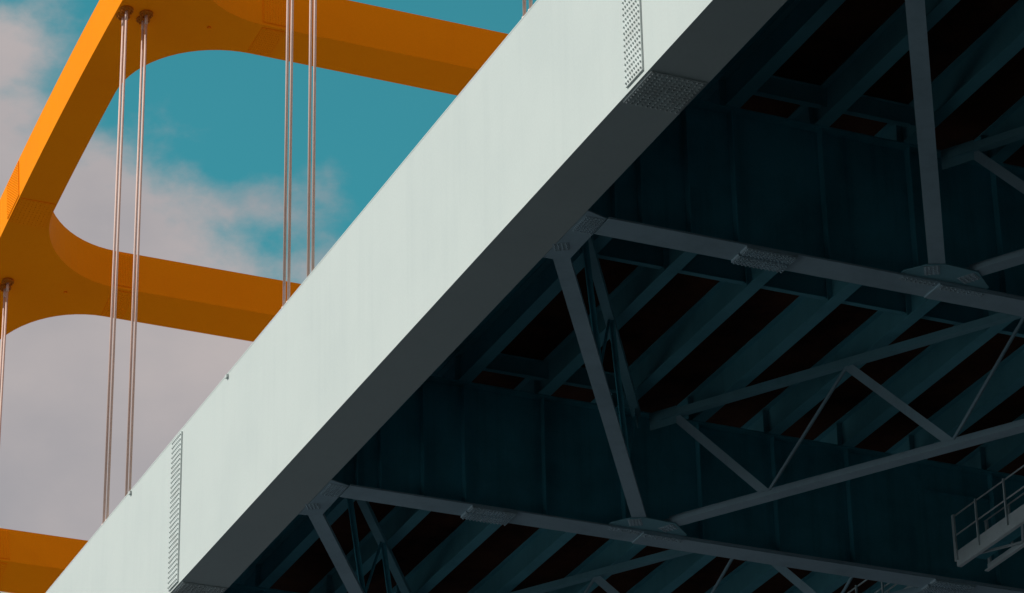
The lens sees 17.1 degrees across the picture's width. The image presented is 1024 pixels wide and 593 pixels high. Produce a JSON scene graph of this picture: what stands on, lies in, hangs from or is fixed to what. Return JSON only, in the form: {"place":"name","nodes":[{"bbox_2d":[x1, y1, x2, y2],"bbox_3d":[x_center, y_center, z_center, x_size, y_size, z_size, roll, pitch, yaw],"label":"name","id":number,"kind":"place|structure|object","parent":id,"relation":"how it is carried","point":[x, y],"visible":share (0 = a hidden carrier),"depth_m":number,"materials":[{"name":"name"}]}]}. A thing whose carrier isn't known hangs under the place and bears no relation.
{"place":"outdoors","nodes":[
{"label":"outdoors","id":0,"kind":"place"},
{"bbox_2d":[0,0,536,592],"label":"sky","id":1,"kind":"structure","parent":0,"point":[212,195],"materials":[{"name":"blue"}]},
{"bbox_2d":[46,0,786,592],"bbox_3d":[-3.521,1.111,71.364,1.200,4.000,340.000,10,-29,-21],"label":"tie girder","id":2,"kind":"object","parent":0,"point":[548,126],"visible":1,"depth_m":66.96,"materials":[{"name":"white metal"}]},
{"bbox_2d":[224,583,297,592],"bbox_3d":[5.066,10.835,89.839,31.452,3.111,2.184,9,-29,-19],"label":"floor beam","id":3,"kind":"structure","parent":2,"relation":"attached to","point":[236,588],"depth_m":85.92,"materials":[{"name":"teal metal"}]},
{"bbox_2d":[308,498,411,592],"bbox_3d":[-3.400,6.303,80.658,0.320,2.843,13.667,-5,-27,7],"label":"bracing truss","id":4,"kind":"object","parent":3,"relation":"attached to","point":[336,553],"visible":0.55,"depth_m":78.95,"materials":[{"name":"grey metal"}]},
{"bbox_2d":[510,549,928,592],"bbox_3d":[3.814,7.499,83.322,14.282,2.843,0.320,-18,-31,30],"label":"bracing truss","id":5,"kind":"object","parent":3,"relation":"attached to","point":[595,576],"visible":0.44,"depth_m":84.33,"materials":[{"name":"grey metal"}]},
{"bbox_2d":[847,579,931,592],"bbox_3d":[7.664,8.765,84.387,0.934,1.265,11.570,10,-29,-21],"label":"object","id":6,"kind":"structure","parent":5,"relation":"attached to","point":[881,588],"depth_m":82.07,"materials":[{"name":"grey paint"}]},
{"bbox_2d":[299,375,1023,592],"bbox_3d":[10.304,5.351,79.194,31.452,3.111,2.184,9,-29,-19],"label":"floor beam","id":7,"kind":"structure","parent":2,"relation":"attached to","point":[466,450],"depth_m":76.62,"materials":[{"name":"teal metal"}]},
{"bbox_2d":[553,236,646,516],"bbox_3d":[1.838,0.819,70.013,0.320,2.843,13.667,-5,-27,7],"label":"bracing truss","id":8,"kind":"object","parent":7,"relation":"attached to","point":[587,334],"visible":0.8,"depth_m":70.19,"materials":[{"name":"grey metal"}]},
{"bbox_2d":[649,313,1023,525],"bbox_3d":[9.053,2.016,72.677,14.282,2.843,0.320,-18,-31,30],"label":"bracing truss","id":9,"kind":"object","parent":7,"relation":"attached to","point":[674,415],"visible":1,"depth_m":73.77,"materials":[{"name":"grey metal"}]},
{"bbox_2d":[951,465,1023,571],"bbox_3d":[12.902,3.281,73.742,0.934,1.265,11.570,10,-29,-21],"label":"walkway","id":10,"kind":"structure","parent":9,"relation":"attached to","point":[988,543],"depth_m":77.30,"materials":[{"name":"teal paint"}]},
{"bbox_2d":[543,99,1023,316],"bbox_3d":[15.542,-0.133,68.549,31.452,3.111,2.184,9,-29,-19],"label":"floor beam","id":11,"kind":"structure","parent":2,"relation":"attached to","point":[750,188],"depth_m":64.72,"materials":[{"name":"grey metal"}]},
{"bbox_2d":[237,0,844,587],"bbox_3d":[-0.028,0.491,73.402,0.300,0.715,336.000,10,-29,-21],"label":"stringer","id":12,"kind":"object","parent":11,"relation":"on","point":[773,48],"visible":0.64,"depth_m":72.14,"materials":[{"name":"teal paint"}]},
{"bbox_2d":[483,353,548,380],"bbox_3d":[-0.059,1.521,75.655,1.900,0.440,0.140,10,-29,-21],"label":"diaphragm","id":13,"kind":"object","parent":12,"relation":"attached to","point":[518,366],"visible":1,"depth_m":75.73,"materials":[{"name":"teal paint"}]},
{"bbox_2d":[233,0,1023,592],"bbox_3d":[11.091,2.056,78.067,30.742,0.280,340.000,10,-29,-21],"label":"bridge deck","id":14,"kind":"structure","parent":12,"relation":"on","point":[835,40],"depth_m":75.84,"materials":[{"name":"concrete"}]},
{"bbox_2d":[0,0,266,338],"bbox_3d":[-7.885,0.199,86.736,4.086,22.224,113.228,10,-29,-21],"label":"arch rib","id":15,"kind":"object","parent":14,"relation":"attached to","point":[51,265],"visible":1,"depth_m":97.18,"materials":[{"name":"orange paint"}]},
{"bbox_2d":[0,278,13,437],"bbox_3d":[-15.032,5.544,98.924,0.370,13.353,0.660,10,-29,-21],"label":"hanger","id":16,"kind":"object","parent":15,"relation":"hanging from","point":[6,285],"visible":1,"depth_m":101.18,"materials":[{"name":"paint"}]},
{"bbox_2d":[0,528,87,592],"bbox_3d":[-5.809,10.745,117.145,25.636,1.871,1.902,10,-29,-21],"label":"arch brace","id":17,"kind":"object","parent":15,"relation":"attached to","point":[30,562],"visible":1,"depth_m":112.55,"materials":[{"name":"orange paint"}]},
{"bbox_2d":[102,5,133,523],"bbox_3d":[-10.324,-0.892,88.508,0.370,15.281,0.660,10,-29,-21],"label":"hanger","id":18,"kind":"object","parent":15,"relation":"hanging from","point":[125,13],"visible":0.96,"depth_m":88.55,"materials":[{"name":"paint"}]},
{"bbox_2d":[125,10,152,495],"bbox_3d":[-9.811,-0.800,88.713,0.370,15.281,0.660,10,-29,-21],"label":"hanger","id":19,"kind":"object","parent":15,"relation":"hanging from","point":[144,18],"visible":0.84,"depth_m":88.96,"materials":[{"name":"paint"}]},
{"bbox_2d":[102,252,300,341],"bbox_3d":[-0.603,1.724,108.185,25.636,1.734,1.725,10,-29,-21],"label":"arch brace","id":20,"kind":"object","parent":15,"relation":"attached to","point":[206,300],"visible":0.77,"depth_m":104.04,"materials":[{"name":"orange paint"}]},
{"bbox_2d":[282,0,293,306],"bbox_3d":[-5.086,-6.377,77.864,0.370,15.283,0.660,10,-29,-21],"label":"hanger","id":21,"kind":"object","parent":15,"relation":"hanging from","point":[286,153],"visible":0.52,"depth_m":76.23,"materials":[{"name":"paint"}]},
{"bbox_2d":[307,0,316,276],"bbox_3d":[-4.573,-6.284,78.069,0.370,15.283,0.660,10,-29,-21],"label":"hanger","id":22,"kind":"object","parent":15,"relation":"hanging from","point":[309,139],"visible":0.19,"depth_m":76.67,"materials":[{"name":"paint"}]},
{"bbox_2d":[248,0,507,95],"bbox_3d":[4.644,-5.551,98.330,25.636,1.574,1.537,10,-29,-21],"label":"arch brace","id":23,"kind":"object","parent":15,"relation":"attached to","point":[393,46],"visible":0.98,"depth_m":94.50,"materials":[{"name":"orange paint"}]},
{"bbox_2d":[522,0,532,16],"bbox_3d":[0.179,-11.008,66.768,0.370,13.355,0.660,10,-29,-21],"label":"hanger","id":24,"kind":"object","parent":15,"relation":"hanging from","point":[524,5],"visible":0.41,"depth_m":64.03,"materials":[{"name":"paint"}]},
{"bbox_2d":[597,238,663,269],"bbox_3d":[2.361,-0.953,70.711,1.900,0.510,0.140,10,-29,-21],"label":"diaphragm","id":25,"kind":"object","parent":12,"relation":"attached to","point":[631,252],"visible":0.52,"depth_m":70.76,"materials":[{"name":"teal paint"}]},
{"bbox_2d":[753,75,826,108],"bbox_3d":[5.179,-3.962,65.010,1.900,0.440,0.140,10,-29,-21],"label":"diaphragm","id":26,"kind":"object","parent":12,"relation":"attached to","point":[793,91],"visible":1,"depth_m":65.08,"materials":[{"name":"teal paint"}]},
{"bbox_2d":[308,0,959,592],"bbox_3d":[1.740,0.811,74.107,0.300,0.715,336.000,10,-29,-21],"label":"stringer","id":27,"kind":"object","parent":11,"relation":"on","point":[866,64],"visible":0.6,"depth_m":71.39,"materials":[{"name":"teal paint"}]},
{"bbox_2d":[563,367,624,393],"bbox_3d":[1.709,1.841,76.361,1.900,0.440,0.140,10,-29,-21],"label":"diaphragm","id":28,"kind":"object","parent":27,"relation":"attached to","point":[579,377],"visible":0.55,"depth_m":76.32,"materials":[{"name":"teal paint"}]},
{"bbox_2d":[843,95,914,126],"bbox_3d":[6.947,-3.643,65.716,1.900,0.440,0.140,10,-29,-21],"label":"diaphragm","id":29,"kind":"object","parent":27,"relation":"attached to","point":[882,110],"visible":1,"depth_m":65.79,"materials":[{"name":"teal paint"}]},
{"bbox_2d":[392,0,1023,592],"bbox_3d":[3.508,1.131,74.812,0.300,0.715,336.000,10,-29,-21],"label":"stringer","id":30,"kind":"object","parent":11,"relation":"on","point":[978,64],"visible":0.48,"depth_m":72.86,"materials":[{"name":"teal paint"}]},
{"bbox_2d":[678,254,745,284],"bbox_3d":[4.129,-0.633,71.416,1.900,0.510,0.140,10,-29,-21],"label":"diaphragm","id":31,"kind":"object","parent":30,"relation":"attached to","point":[711,267],"visible":0.74,"depth_m":71.46,"materials":[{"name":"teal paint"}]},
{"bbox_2d":[761,270,826,299],"bbox_3d":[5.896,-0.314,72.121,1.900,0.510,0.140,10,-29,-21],"label":"diaphragm","id":32,"kind":"object","parent":30,"relation":"attached to","point":[800,284],"visible":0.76,"depth_m":72.18,"materials":[{"name":"teal paint"}]},
{"bbox_2d":[547,293,940,592],"bbox_3d":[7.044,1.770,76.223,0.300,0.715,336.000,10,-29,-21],"label":"stringer","id":33,"kind":"object","parent":11,"relation":"on","point":[784,410],"visible":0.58,"depth_m":76.79,"materials":[{"name":"teal paint"}]},
{"bbox_2d":[841,285,906,314],"bbox_3d":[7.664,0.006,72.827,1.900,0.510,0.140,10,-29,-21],"label":"diaphragm","id":34,"kind":"object","parent":33,"relation":"attached to","point":[878,299],"visible":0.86,"depth_m":72.88,"materials":[{"name":"teal paint"}]},
{"bbox_2d":[468,96,1023,592],"bbox_3d":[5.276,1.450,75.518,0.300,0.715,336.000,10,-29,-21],"label":"stringer","id":35,"kind":"object","parent":11,"relation":"on","point":[774,338],"visible":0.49,"depth_m":75.34,"materials":[{"name":"teal paint"}]},
{"bbox_2d":[626,309,1013,592],"bbox_3d":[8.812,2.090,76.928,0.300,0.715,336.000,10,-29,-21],"label":"stringer","id":36,"kind":"object","parent":11,"relation":"on","point":[908,383],"visible":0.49,"depth_m":77.59,"materials":[{"name":"teal paint"}]},
{"bbox_2d":[921,301,983,324],"bbox_3d":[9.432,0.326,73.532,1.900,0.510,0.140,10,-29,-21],"label":"diaphragm","id":37,"kind":"object","parent":36,"relation":"attached to","point":[949,313],"visible":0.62,"depth_m":73.55,"materials":[{"name":"teal paint"}]},
{"bbox_2d":[705,344,1023,592],"bbox_3d":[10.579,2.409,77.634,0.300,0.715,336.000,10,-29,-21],"label":"stringer","id":38,"kind":"object","parent":11,"relation":"on","point":[1006,381],"visible":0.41,"depth_m":78.34,"materials":[{"name":"teal paint"}]},
{"bbox_2d":[999,318,1023,337],"bbox_3d":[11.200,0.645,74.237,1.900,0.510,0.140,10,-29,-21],"label":"diaphragm","id":39,"kind":"object","parent":38,"relation":"attached to","point":[1009,329],"visible":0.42,"depth_m":74.07,"materials":[{"name":"teal paint"}]},
{"bbox_2d":[863,581,906,592],"bbox_3d":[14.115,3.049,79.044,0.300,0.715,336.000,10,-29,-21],"label":"stringer","id":40,"kind":"object","parent":11,"relation":"on","point":[876,586],"depth_m":88.18,"materials":[{"name":"teal paint"}]},
{"bbox_2d":[784,413,1023,592],"bbox_3d":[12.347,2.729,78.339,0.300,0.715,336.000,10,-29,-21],"label":"stringer","id":41,"kind":"object","parent":11,"relation":"on","point":[997,455],"visible":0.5,"depth_m":80.60,"materials":[{"name":"teal paint"}]},
{"bbox_2d":[905,0,944,263],"bbox_3d":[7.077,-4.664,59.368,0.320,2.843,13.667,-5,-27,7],"label":"bracing truss","id":42,"kind":"object","parent":11,"relation":"attached to","point":[920,63],"visible":1,"depth_m":59.59,"materials":[{"name":"grey metal"}]},
{"bbox_2d":[940,126,1023,275],"bbox_3d":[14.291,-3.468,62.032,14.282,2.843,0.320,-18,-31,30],"label":"bracing truss","id":43,"kind":"object","parent":11,"relation":"attached to","point":[962,153],"visible":1,"depth_m":65.32,"materials":[{"name":"grey metal"}]}
]}

